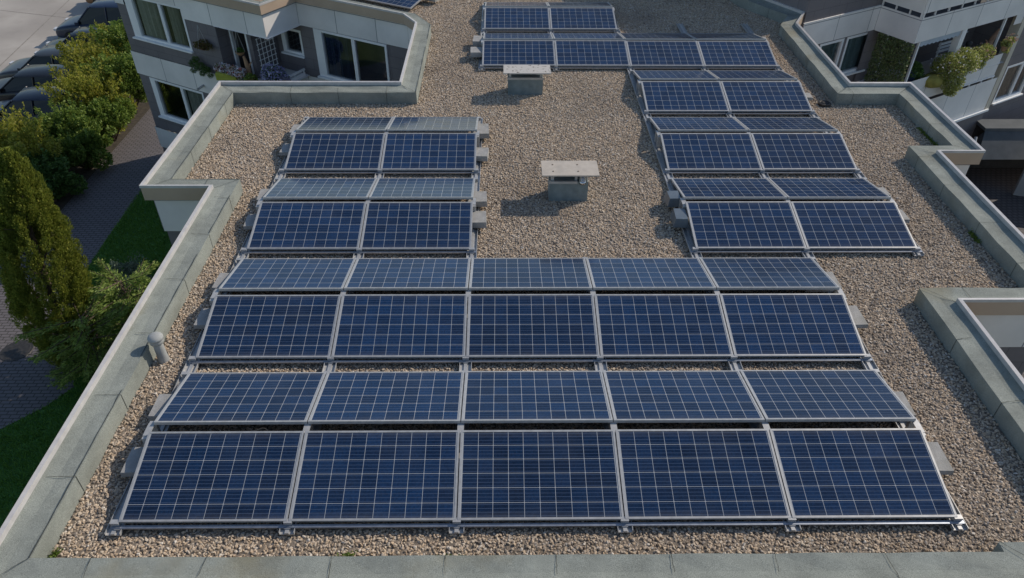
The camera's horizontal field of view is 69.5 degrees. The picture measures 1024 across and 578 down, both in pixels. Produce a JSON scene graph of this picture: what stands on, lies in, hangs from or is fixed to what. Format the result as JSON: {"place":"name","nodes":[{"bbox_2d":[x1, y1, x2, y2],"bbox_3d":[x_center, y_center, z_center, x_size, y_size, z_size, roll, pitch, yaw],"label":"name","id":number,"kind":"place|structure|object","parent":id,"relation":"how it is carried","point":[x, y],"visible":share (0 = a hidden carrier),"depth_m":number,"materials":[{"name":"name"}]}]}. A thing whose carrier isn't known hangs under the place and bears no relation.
{"place":"outdoors","nodes":[
{"label":"outdoors","id":0,"kind":"place"},
{"bbox_2d":[0,0,90,71],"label":"car park","id":1,"kind":"structure","parent":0,"point":[17,29],"depth_m":37.88,"materials":[{"name":"grey asphalt"}]},
{"bbox_2d":[0,64,72,100],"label":"parked car","id":2,"kind":"object","parent":1,"relation":"on","point":[27,75],"visible":0.24,"depth_m":29.00,"materials":[{"name":"black paint"}]},
{"bbox_2d":[0,44,81,78],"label":"parked car","id":3,"kind":"object","parent":1,"relation":"on","point":[45,53],"visible":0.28,"depth_m":30.76,"materials":[{"name":"grey paint"}]},
{"bbox_2d":[0,86,81,124],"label":"parked car","id":4,"kind":"object","parent":1,"relation":"on","point":[31,98],"visible":0.19,"depth_m":27.30,"materials":[{"name":"black paint"}]},
{"bbox_2d":[53,0,124,37],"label":"parked car","id":5,"kind":"object","parent":1,"relation":"on","point":[101,11],"visible":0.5,"depth_m":34.95,"materials":[{"name":"black paint"}]},
{"bbox_2d":[0,86,140,429],"bbox_3d":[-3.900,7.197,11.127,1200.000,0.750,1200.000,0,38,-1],"label":"ground","id":6,"kind":"structure","parent":0,"point":[91,262],"depth_m":16.74,"materials":[{"name":"green plant"}]},
{"bbox_2d":[0,105,62,167],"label":"hedge shrub","id":7,"kind":"object","parent":6,"relation":"on","point":[12,138],"visible":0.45,"depth_m":22.64,"materials":[{"name":"green plant"}]},
{"bbox_2d":[20,148,88,200],"bbox_3d":[-14.192,-3.445,22.502,2.016,1.792,1.973,12,40,15],"label":"hedge shrub","id":8,"kind":"object","parent":6,"relation":"on","point":[59,175],"visible":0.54,"depth_m":22.53,"materials":[{"name":"green plant"}]},
{"bbox_2d":[43,116,113,170],"bbox_3d":[-14.018,-4.629,23.983,1.882,1.815,2.141,0,38,-1],"label":"hedge shrub","id":9,"kind":"object","parent":6,"relation":"on","point":[86,146],"visible":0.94,"depth_m":23.83,"materials":[{"name":"green plant"}]},
{"bbox_2d":[20,95,149,256],"bbox_3d":[-14.559,-5.187,26.047,1.500,0.001,15.000,0,38,-1],"label":"planting bed","id":10,"kind":"object","parent":6,"relation":"on","point":[141,111],"visible":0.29,"depth_m":25.73,"materials":[{"name":"soil"}]},
{"bbox_2d":[21,90,101,144],"bbox_3d":[-14.949,-5.240,24.411,2.354,2.231,2.304,-27,46,-30],"label":"hedge shrub","id":11,"kind":"object","parent":10,"relation":"on","point":[61,116],"visible":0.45,"depth_m":24.11,"materials":[{"name":"green plant"}]},
{"bbox_2d":[46,33,126,97],"bbox_3d":[-16.047,-8.206,27.942,2.690,2.831,2.893,25,45,28],"label":"hedge shrub","id":12,"kind":"object","parent":6,"relation":"on","point":[78,58],"visible":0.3,"depth_m":27.40,"materials":[{"name":"green plant"}]},
{"bbox_2d":[36,56,137,133],"bbox_3d":[-14.924,-6.708,25.976,2.886,2.597,2.937,-25,45,-28],"label":"hedge shrub","id":13,"kind":"object","parent":6,"relation":"on","point":[78,85],"visible":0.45,"depth_m":25.39,"materials":[{"name":"green plant"}]},
{"bbox_2d":[74,90,136,140],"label":"hedge shrub","id":14,"kind":"object","parent":6,"relation":"on","point":[121,112],"visible":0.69,"depth_m":25.15,"materials":[{"name":"green plant"}]},
{"bbox_2d":[89,17,130,62],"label":"hedge shrub","id":15,"kind":"object","parent":6,"relation":"on","point":[117,34],"visible":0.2,"depth_m":28.37,"materials":[{"name":"green plant"}]},
{"bbox_2d":[78,42,147,108],"bbox_3d":[-14.194,-7.568,27.161,2.354,2.474,2.569,29,47,31],"label":"hedge shrub","id":16,"kind":"object","parent":6,"relation":"on","point":[129,74],"visible":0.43,"depth_m":26.50,"materials":[{"name":"green plant"}]},
{"bbox_2d":[0,0,1023,577],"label":"apartment building","id":17,"kind":"structure","parent":6,"relation":"on","point":[336,52],"depth_m":10.58,"materials":[{"name":"concrete"}]},
{"bbox_2d":[124,0,193,53],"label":"window","id":18,"kind":"structure","parent":17,"relation":"in","point":[153,22],"depth_m":21.82,"materials":[{"name":"clear glass"}]},
{"bbox_2d":[149,77,204,125],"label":"window","id":19,"kind":"structure","parent":17,"relation":"in","point":[176,103],"depth_m":23.77,"materials":[{"name":"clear glass"}]},
{"bbox_2d":[104,117,307,535],"bbox_3d":[-3.949,-0.564,10.779,0.150,0.256,9.284,0,38,-1],"label":"mounting rail","id":20,"kind":"object","parent":17,"relation":"on","point":[186,370],"visible":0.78,"depth_m":9.01,"materials":[{"name":"metal"}]},
{"bbox_2d":[121,447,142,476],"bbox_3d":[-3.839,1.828,7.841,0.495,0.060,0.350,-1,38,-1],"label":"ballast block","id":21,"kind":"object","parent":20,"relation":"on","point":[130,466],"depth_m":7.78,"materials":[{"name":"grey concrete"}]},
{"bbox_2d":[118,431,304,522],"bbox_3d":[-3.043,1.912,7.581,1.650,0.037,0.990,0,50,-1],"label":"solar panel","id":22,"kind":"object","parent":20,"relation":"on","point":[214,477],"visible":1,"depth_m":7.55,"materials":[{"name":"glass"}]},
{"bbox_2d":[195,295,341,358],"bbox_3d":[-3.069,0.469,9.406,1.650,0.037,0.990,0,50,-1],"label":"solar panel","id":23,"kind":"object","parent":20,"relation":"on","point":[270,326],"visible":1,"depth_m":9.37,"materials":[{"name":"glass"}]},
{"bbox_2d":[218,258,355,290],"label":"solar panel","id":24,"kind":"object","parent":20,"relation":"on","point":[289,274],"visible":0.99,"depth_m":10.21,"materials":[{"name":"glass"}]},
{"bbox_2d":[246,202,366,249],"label":"solar panel","id":25,"kind":"object","parent":20,"relation":"on","point":[307,225],"visible":1,"depth_m":11.19,"materials":[{"name":"glass"}]},
{"bbox_2d":[263,178,376,198],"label":"solar panel","id":26,"kind":"object","parent":20,"relation":"on","point":[321,188],"visible":0.98,"depth_m":12.03,"materials":[{"name":"glass"}]},
{"bbox_2d":[284,133,385,170],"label":"solar panel","id":27,"kind":"object","parent":20,"relation":"on","point":[335,152],"visible":1,"depth_m":13.05,"materials":[{"name":"glass"}]},
{"bbox_2d":[242,251,475,254],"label":"cross rail","id":28,"kind":"object","parent":20,"relation":"attached to","point":[356,252],"visible":1,"depth_m":10.90,"materials":[{"name":"metal"}]},
{"bbox_2d":[213,62,246,79],"bbox_3d":[-8.003,-6.194,21.029,1.208,0.447,0.518,15,41,18],"label":"flower box","id":29,"kind":"object","parent":17,"relation":"on","point":[226,71],"visible":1,"depth_m":20.94,"materials":[{"name":"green plant"}]},
{"bbox_2d":[228,30,254,73],"bbox_3d":[-7.553,-6.902,21.233,0.890,1.370,0.872,0,38,-1],"label":"balcony door","id":30,"kind":"structure","parent":17,"relation":"in","point":[239,60],"depth_m":21.24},
{"bbox_2d":[260,63,290,80],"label":"balcony plant","id":31,"kind":"object","parent":17,"relation":"on","point":[269,72],"visible":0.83,"depth_m":20.43,"materials":[{"name":"purple plant"}]},
{"bbox_2d":[281,29,304,58],"bbox_3d":[-6.080,-7.315,21.446,0.860,0.770,1.040,19,42,22],"label":"window","id":32,"kind":"structure","parent":17,"relation":"in","point":[291,39],"depth_m":21.40,"materials":[{"name":"white glass"}]},
{"bbox_2d":[278,117,394,534],"bbox_3d":[-2.257,-0.568,10.800,0.150,0.256,9.284,0,38,-1],"label":"mounting rail","id":33,"kind":"object","parent":17,"relation":"on","point":[326,369],"visible":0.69,"depth_m":9.04,"materials":[{"name":"metal"}]},
{"bbox_2d":[154,372,325,424],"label":"solar panel","id":34,"kind":"object","parent":33,"relation":"on","point":[241,398],"visible":1,"depth_m":8.38,"materials":[{"name":"glass"}]},
{"bbox_2d":[296,117,392,131],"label":"solar panel","id":35,"kind":"object","parent":33,"relation":"on","point":[345,124],"visible":0.91,"depth_m":13.85,"materials":[{"name":"glass"}]},
{"bbox_2d":[288,430,459,521],"bbox_3d":[-1.381,1.909,7.601,1.650,0.037,0.990,0,51,-1],"label":"solar panel","id":36,"kind":"object","parent":33,"relation":"on","point":[383,476],"visible":1,"depth_m":7.57,"materials":[{"name":"glass"}]},
{"bbox_2d":[280,172,479,174],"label":"cross rail","id":37,"kind":"object","parent":33,"relation":"attached to","point":[381,173],"visible":1,"depth_m":12.76,"materials":[{"name":"metal"}]},
{"bbox_2d":[308,371,463,423],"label":"solar panel","id":38,"kind":"object","parent":33,"relation":"on","point":[433,397],"visible":1,"depth_m":8.40,"materials":[{"name":"glass"}]},
{"bbox_2d":[331,294,467,358],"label":"solar panel","id":39,"kind":"object","parent":33,"relation":"on","point":[401,326],"visible":1,"depth_m":9.39,"materials":[{"name":"glass"}]},
{"bbox_2d":[344,258,470,290],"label":"solar panel","id":40,"kind":"object","parent":33,"relation":"on","point":[375,274],"visible":1,"depth_m":10.22,"materials":[{"name":"glass"}]},
{"bbox_2d":[360,202,472,249],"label":"solar panel","id":41,"kind":"object","parent":33,"relation":"on","point":[417,225],"visible":1,"depth_m":11.21,"materials":[{"name":"glass"}]},
{"bbox_2d":[368,178,474,198],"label":"solar panel","id":42,"kind":"object","parent":33,"relation":"on","point":[423,188],"visible":1,"depth_m":12.04,"materials":[{"name":"glass"}]},
{"bbox_2d":[380,133,476,170],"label":"solar panel","id":43,"kind":"object","parent":33,"relation":"on","point":[429,151],"visible":1,"depth_m":13.07,"materials":[{"name":"glass"}]},
{"bbox_2d":[387,117,478,130],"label":"solar panel","id":44,"kind":"object","parent":33,"relation":"on","point":[433,123],"visible":1,"depth_m":13.87,"materials":[{"name":"glass"}]},
{"bbox_2d":[190,358,872,364],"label":"cross rail","id":45,"kind":"object","parent":33,"relation":"attached to","point":[528,361],"visible":1,"depth_m":9.12,"materials":[{"name":"metal"}]},
{"bbox_2d":[313,28,390,80],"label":"window","id":46,"kind":"structure","parent":17,"relation":"in","point":[340,57],"depth_m":20.86,"materials":[{"name":"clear glass"}]},
{"bbox_2d":[449,117,482,533],"bbox_3d":[-0.595,-0.571,10.820,0.150,0.256,9.284,0,38,-1],"label":"mounting rail","id":47,"kind":"object","parent":17,"relation":"on","point":[464,367],"visible":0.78,"depth_m":9.87,"materials":[{"name":"metal"}]},
{"bbox_2d":[466,294,599,357],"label":"solar panel","id":48,"kind":"object","parent":47,"relation":"on","point":[531,325],"visible":1,"depth_m":9.41,"materials":[{"name":"glass"}]},
{"bbox_2d":[457,430,623,520],"bbox_3d":[0.280,1.906,7.622,1.650,0.036,0.990,0,51,-1],"label":"solar panel","id":49,"kind":"object","parent":47,"relation":"on","point":[538,475],"visible":1,"depth_m":7.59,"materials":[{"name":"glass"}]},
{"bbox_2d":[478,2,486,70],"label":"mounting rail","id":50,"kind":"object","parent":17,"relation":"attached to","point":[482,33],"visible":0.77,"depth_m":18.32,"materials":[{"name":"metal"}]},
{"bbox_2d":[484,7,549,29],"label":"solar panel","id":51,"kind":"object","parent":50,"relation":"on","point":[508,18],"visible":1,"depth_m":18.66,"materials":[{"name":"glass"}]},
{"bbox_2d":[483,33,553,39],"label":"solar panel","id":52,"kind":"object","parent":50,"relation":"on","point":[517,36],"visible":1,"depth_m":17.58,"materials":[{"name":"glass"}]},
{"bbox_2d":[482,40,555,65],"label":"solar panel","id":53,"kind":"object","parent":50,"relation":"on","point":[515,52],"visible":0.98,"depth_m":16.80,"materials":[{"name":"glass"}]},
{"bbox_2d":[676,23,968,530],"bbox_3d":[4.361,-2.293,13.045,0.150,0.256,14.803,0,38,-1],"label":"mounting rail","id":54,"kind":"object","parent":17,"relation":"on","point":[871,365],"visible":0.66,"depth_m":9.13,"materials":[{"name":"metal"}]},
{"bbox_2d":[687,33,765,39],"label":"solar panel","id":55,"kind":"object","parent":54,"relation":"on","point":[724,36],"visible":0.88,"depth_m":17.67,"materials":[{"name":"glass"}]},
{"bbox_2d":[697,41,777,66],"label":"solar panel","id":56,"kind":"object","parent":54,"relation":"on","point":[736,53],"visible":1,"depth_m":16.85,"materials":[{"name":"glass"}]},
{"bbox_2d":[707,70,797,79],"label":"solar panel","id":57,"kind":"object","parent":54,"relation":"on","point":[751,75],"visible":0.92,"depth_m":15.80,"materials":[{"name":"glass"}]},
{"bbox_2d":[664,172,860,174],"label":"cross rail","id":58,"kind":"object","parent":54,"relation":"attached to","point":[761,173],"visible":1,"depth_m":12.84,"materials":[{"name":"metal"}]},
{"bbox_2d":[721,81,812,111],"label":"solar panel","id":59,"kind":"object","parent":54,"relation":"on","point":[765,96],"visible":1,"depth_m":15.01,"materials":[{"name":"glass"}]},
{"bbox_2d":[734,117,837,131],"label":"solar panel","id":60,"kind":"object","parent":54,"relation":"on","point":[783,124],"visible":0.9,"depth_m":13.96,"materials":[{"name":"glass"}]},
{"bbox_2d":[751,133,856,170],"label":"solar panel","id":61,"kind":"object","parent":54,"relation":"on","point":[802,151],"visible":1,"depth_m":13.15,"materials":[{"name":"glass"}]},
{"bbox_2d":[691,250,921,253],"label":"cross rail","id":62,"kind":"object","parent":54,"relation":"attached to","point":[867,251],"visible":1,"depth_m":10.98,"materials":[{"name":"metal"}]},
{"bbox_2d":[768,178,890,198],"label":"solar panel","id":63,"kind":"object","parent":54,"relation":"on","point":[826,188],"visible":1,"depth_m":12.12,"materials":[{"name":"glass"}]},
{"bbox_2d":[790,201,916,248],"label":"solar panel","id":64,"kind":"object","parent":54,"relation":"on","point":[852,224],"visible":1,"depth_m":11.30,"materials":[{"name":"glass"}]},
{"bbox_2d":[928,442,953,474],"bbox_3d":[4.373,1.813,7.937,0.570,0.060,0.400,1,38,0],"label":"ballast block","id":65,"kind":"object","parent":54,"relation":"on","point":[944,466],"depth_m":7.88,"materials":[{"name":"grey concrete"}]},
{"bbox_2d":[741,23,924,255],"bbox_3d":[5.997,-3.737,14.885,0.150,0.256,10.161,0,38,-1],"label":"mounting rail","id":66,"kind":"object","parent":17,"relation":"attached to","point":[747,28],"visible":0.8,"depth_m":13.06,"materials":[{"name":"metal"}]},
{"bbox_2d":[0,109,163,428],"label":"path","id":67,"kind":"structure","parent":0,"point":[94,213],"depth_m":22.02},
{"bbox_2d":[0,340,33,361],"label":"manhole cover","id":68,"kind":"object","parent":67,"relation":"on","point":[18,350],"visible":0.92,"depth_m":17.62,"materials":[{"name":"metal"}]},
{"bbox_2d":[0,189,171,527],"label":"lawn","id":69,"kind":"structure","parent":0,"point":[47,425],"depth_m":15.98,"materials":[{"name":"green plant"}]},
{"bbox_2d":[0,146,99,367],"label":"cypress tree","id":70,"kind":"object","parent":69,"relation":"on","point":[30,213],"visible":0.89,"depth_m":15.57,"materials":[{"name":"green plant"}]},
{"bbox_2d":[9,279,136,389],"bbox_3d":[-9.369,1.051,16.458,2.630,1.928,2.656,0,38,-1],"label":"juniper shrub","id":71,"kind":"object","parent":69,"relation":"on","point":[85,364],"visible":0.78,"depth_m":16.19,"materials":[{"name":"green plant"}]},
{"bbox_2d":[73,257,160,352],"bbox_3d":[-8.927,0.268,17.300,2.735,2.057,2.653,0,38,-1],"label":"juniper shrub","id":72,"kind":"object","parent":69,"relation":"on","point":[139,279],"visible":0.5,"depth_m":17.07,"materials":[{"name":"green plant"}]},
{"bbox_2d":[108,251,152,297],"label":"round bush","id":73,"kind":"object","parent":69,"relation":"on","point":[130,267],"visible":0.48,"depth_m":19.18,"materials":[{"name":"green plant"}]},
{"bbox_2d":[51,0,1023,557],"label":"gravel","id":74,"kind":"structure","parent":0,"point":[623,210],"depth_m":10.89,"materials":[{"name":"beige gravel"}]},
{"bbox_2d":[147,332,169,363],"bbox_3d":[-4.329,0.724,9.061,0.184,0.443,0.184,0,38,-1],"label":"vent pipe","id":75,"kind":"object","parent":74,"relation":"on","point":[155,340],"visible":1,"depth_m":8.98,"materials":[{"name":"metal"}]},
{"bbox_2d":[503,65,550,94],"bbox_3d":[0.308,-4.349,15.434,0.970,0.550,0.490,0,38,-1],"label":"roof vent","id":76,"kind":"object","parent":74,"relation":"on","point":[525,79],"visible":1,"depth_m":15.36,"materials":[{"name":"metal"}]},
{"bbox_2d":[541,161,599,200],"bbox_3d":[0.939,-1.758,12.163,0.919,0.550,0.490,0,38,-1],"label":"roof vent","id":77,"kind":"object","parent":74,"relation":"on","point":[567,180],"visible":1,"depth_m":12.03,"materials":[{"name":"metal"}]},
{"bbox_2d":[608,2,801,531],"bbox_3d":[2.690,-2.780,13.644,0.150,0.256,16.383,0,38,-1],"label":"mounting rail","id":78,"kind":"object","parent":74,"relation":"on","point":[654,134],"visible":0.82,"depth_m":12.58,"materials":[{"name":"metal"}]},
{"bbox_2d":[111,520,964,530],"bbox_3d":[0.285,2.341,7.306,8.430,0.036,0.050,0,38,-1],"label":"cross rail","id":79,"kind":"object","parent":78,"relation":"attached to","point":[584,524],"visible":1,"depth_m":7.29,"materials":[{"name":"metal"}]},
{"bbox_2d":[579,256,632,532],"bbox_3d":[1.093,0.879,9.002,0.150,0.256,4.597,0,38,-1],"label":"mounting rail","id":80,"kind":"object","parent":79,"relation":"attached to","point":[602,368],"visible":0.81,"depth_m":8.31,"materials":[{"name":"metal"}]},
{"bbox_2d":[469,258,591,289],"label":"solar panel","id":81,"kind":"object","parent":80,"relation":"on","point":[529,273],"visible":1,"depth_m":10.24,"materials":[{"name":"glass"}]},
{"bbox_2d":[461,371,612,422],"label":"solar panel","id":82,"kind":"object","parent":80,"relation":"on","point":[535,396],"visible":1,"depth_m":8.42,"materials":[{"name":"glass"}]},
{"bbox_2d":[549,8,616,29],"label":"solar panel","id":83,"kind":"object","parent":78,"relation":"on","point":[582,18],"visible":1,"depth_m":18.67,"materials":[{"name":"glass"}]},
{"bbox_2d":[552,33,624,39],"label":"solar panel","id":84,"kind":"object","parent":78,"relation":"on","point":[587,36],"visible":0.93,"depth_m":17.59,"materials":[{"name":"glass"}]},
{"bbox_2d":[554,40,629,66],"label":"solar panel","id":85,"kind":"object","parent":78,"relation":"on","point":[591,53],"visible":1,"depth_m":16.81,"materials":[{"name":"glass"}]},
{"bbox_2d":[479,67,780,69],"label":"cross rail","id":86,"kind":"object","parent":78,"relation":"attached to","point":[643,68],"visible":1,"depth_m":16.53,"materials":[{"name":"metal"}]},
{"bbox_2d":[586,258,715,289],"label":"solar panel","id":87,"kind":"object","parent":78,"relation":"on","point":[648,274],"visible":1,"depth_m":10.26,"materials":[{"name":"glass"}]},
{"bbox_2d":[619,33,694,39],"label":"solar panel","id":88,"kind":"object","parent":78,"relation":"on","point":[656,36],"visible":0.92,"depth_m":17.63,"materials":[{"name":"glass"}]},
{"bbox_2d":[594,294,733,357],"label":"solar panel","id":89,"kind":"object","parent":78,"relation":"on","point":[661,326],"visible":1,"depth_m":9.44,"materials":[{"name":"glass"}]},
{"bbox_2d":[626,41,703,66],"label":"solar panel","id":90,"kind":"object","parent":78,"relation":"on","point":[664,54],"visible":1,"depth_m":16.83,"materials":[{"name":"glass"}]},
{"bbox_2d":[632,70,718,79],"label":"solar panel","id":91,"kind":"object","parent":78,"relation":"on","point":[673,75],"visible":1,"depth_m":15.78,"materials":[{"name":"glass"}]},
{"bbox_2d":[603,370,764,422],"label":"solar panel","id":92,"kind":"object","parent":78,"relation":"on","point":[677,396],"visible":1,"depth_m":8.44,"materials":[{"name":"glass"}]},
{"bbox_2d":[641,81,728,111],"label":"solar panel","id":93,"kind":"object","parent":78,"relation":"on","point":[683,96],"visible":1,"depth_m":14.99,"materials":[{"name":"glass"}]},
{"bbox_2d":[649,117,747,131],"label":"solar panel","id":94,"kind":"object","parent":78,"relation":"on","point":[696,124],"visible":1,"depth_m":13.93,"materials":[{"name":"glass"}]},
{"bbox_2d":[615,429,790,519],"bbox_3d":[1.942,1.901,7.641,1.650,0.037,0.990,0,51,-1],"label":"solar panel","id":95,"kind":"object","parent":78,"relation":"on","point":[699,474],"visible":1,"depth_m":7.61,"materials":[{"name":"glass"}]},
{"bbox_2d":[660,133,761,170],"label":"solar panel","id":96,"kind":"object","parent":78,"relation":"on","point":[709,151],"visible":1,"depth_m":13.13,"materials":[{"name":"glass"}]},
{"bbox_2d":[671,178,786,198],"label":"solar panel","id":97,"kind":"object","parent":78,"relation":"on","point":[726,188],"visible":1,"depth_m":12.11,"materials":[{"name":"glass"}]},
{"bbox_2d":[685,201,806,249],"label":"solar panel","id":98,"kind":"object","parent":78,"relation":"on","point":[744,225],"visible":1,"depth_m":11.28,"materials":[{"name":"glass"}]},
{"bbox_2d":[700,258,839,289],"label":"solar panel","id":99,"kind":"object","parent":78,"relation":"on","point":[767,273],"visible":1,"depth_m":10.27,"materials":[{"name":"glass"}]},
{"bbox_2d":[719,293,866,356],"bbox_3d":[3.579,0.454,9.486,1.650,0.036,0.990,0,51,-1],"label":"solar panel","id":100,"kind":"object","parent":78,"relation":"on","point":[796,325],"visible":1,"depth_m":9.45,"materials":[{"name":"glass"}]},
{"bbox_2d":[740,370,915,421],"bbox_3d":[3.592,1.217,8.518,1.650,0.036,0.990,0,26,-1],"label":"solar panel","id":101,"kind":"object","parent":78,"relation":"on","point":[824,395],"visible":1,"depth_m":8.46,"materials":[{"name":"glass"}]},
{"bbox_2d":[769,428,957,518],"bbox_3d":[3.604,1.897,7.661,1.650,0.037,0.990,0,50,-1],"label":"solar panel","id":102,"kind":"object","parent":78,"relation":"on","point":[863,473],"visible":1,"depth_m":7.63,"materials":[{"name":"glass"}]},
{"bbox_2d":[803,25,1023,377],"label":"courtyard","id":103,"kind":"structure","parent":0,"point":[995,186],"depth_m":23.91,"materials":[{"name":"grey concrete"}]},
{"bbox_2d":[774,0,1023,167],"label":"apartment building","id":104,"kind":"structure","parent":103,"relation":"on","point":[984,107],"depth_m":21.22,"materials":[{"name":"paint"}]},
{"bbox_2d":[839,32,868,75],"bbox_3d":[9.626,-6.632,20.811,1.160,1.150,0.260,-20,43,-24],"label":"window","id":105,"kind":"structure","parent":104,"relation":"in","point":[854,46],"depth_m":20.91,"materials":[{"name":"white glass"}]},
{"bbox_2d":[864,32,915,81],"bbox_3d":[10.437,-6.231,20.494,0.150,1.504,1.170,-20,43,-24],"label":"ivy screen","id":106,"kind":"object","parent":104,"relation":"on","point":[882,58],"visible":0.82,"depth_m":20.41,"materials":[{"name":"green plant"}]},
{"bbox_2d":[929,47,982,96],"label":"balcony plant","id":107,"kind":"object","parent":104,"relation":"on","point":[961,65],"visible":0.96,"depth_m":20.97,"materials":[{"name":"green plant"}]},
{"bbox_2d":[991,62,1023,104],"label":"window","id":108,"kind":"structure","parent":104,"relation":"in","point":[1011,85],"depth_m":24.38,"materials":[{"name":"white glass"}]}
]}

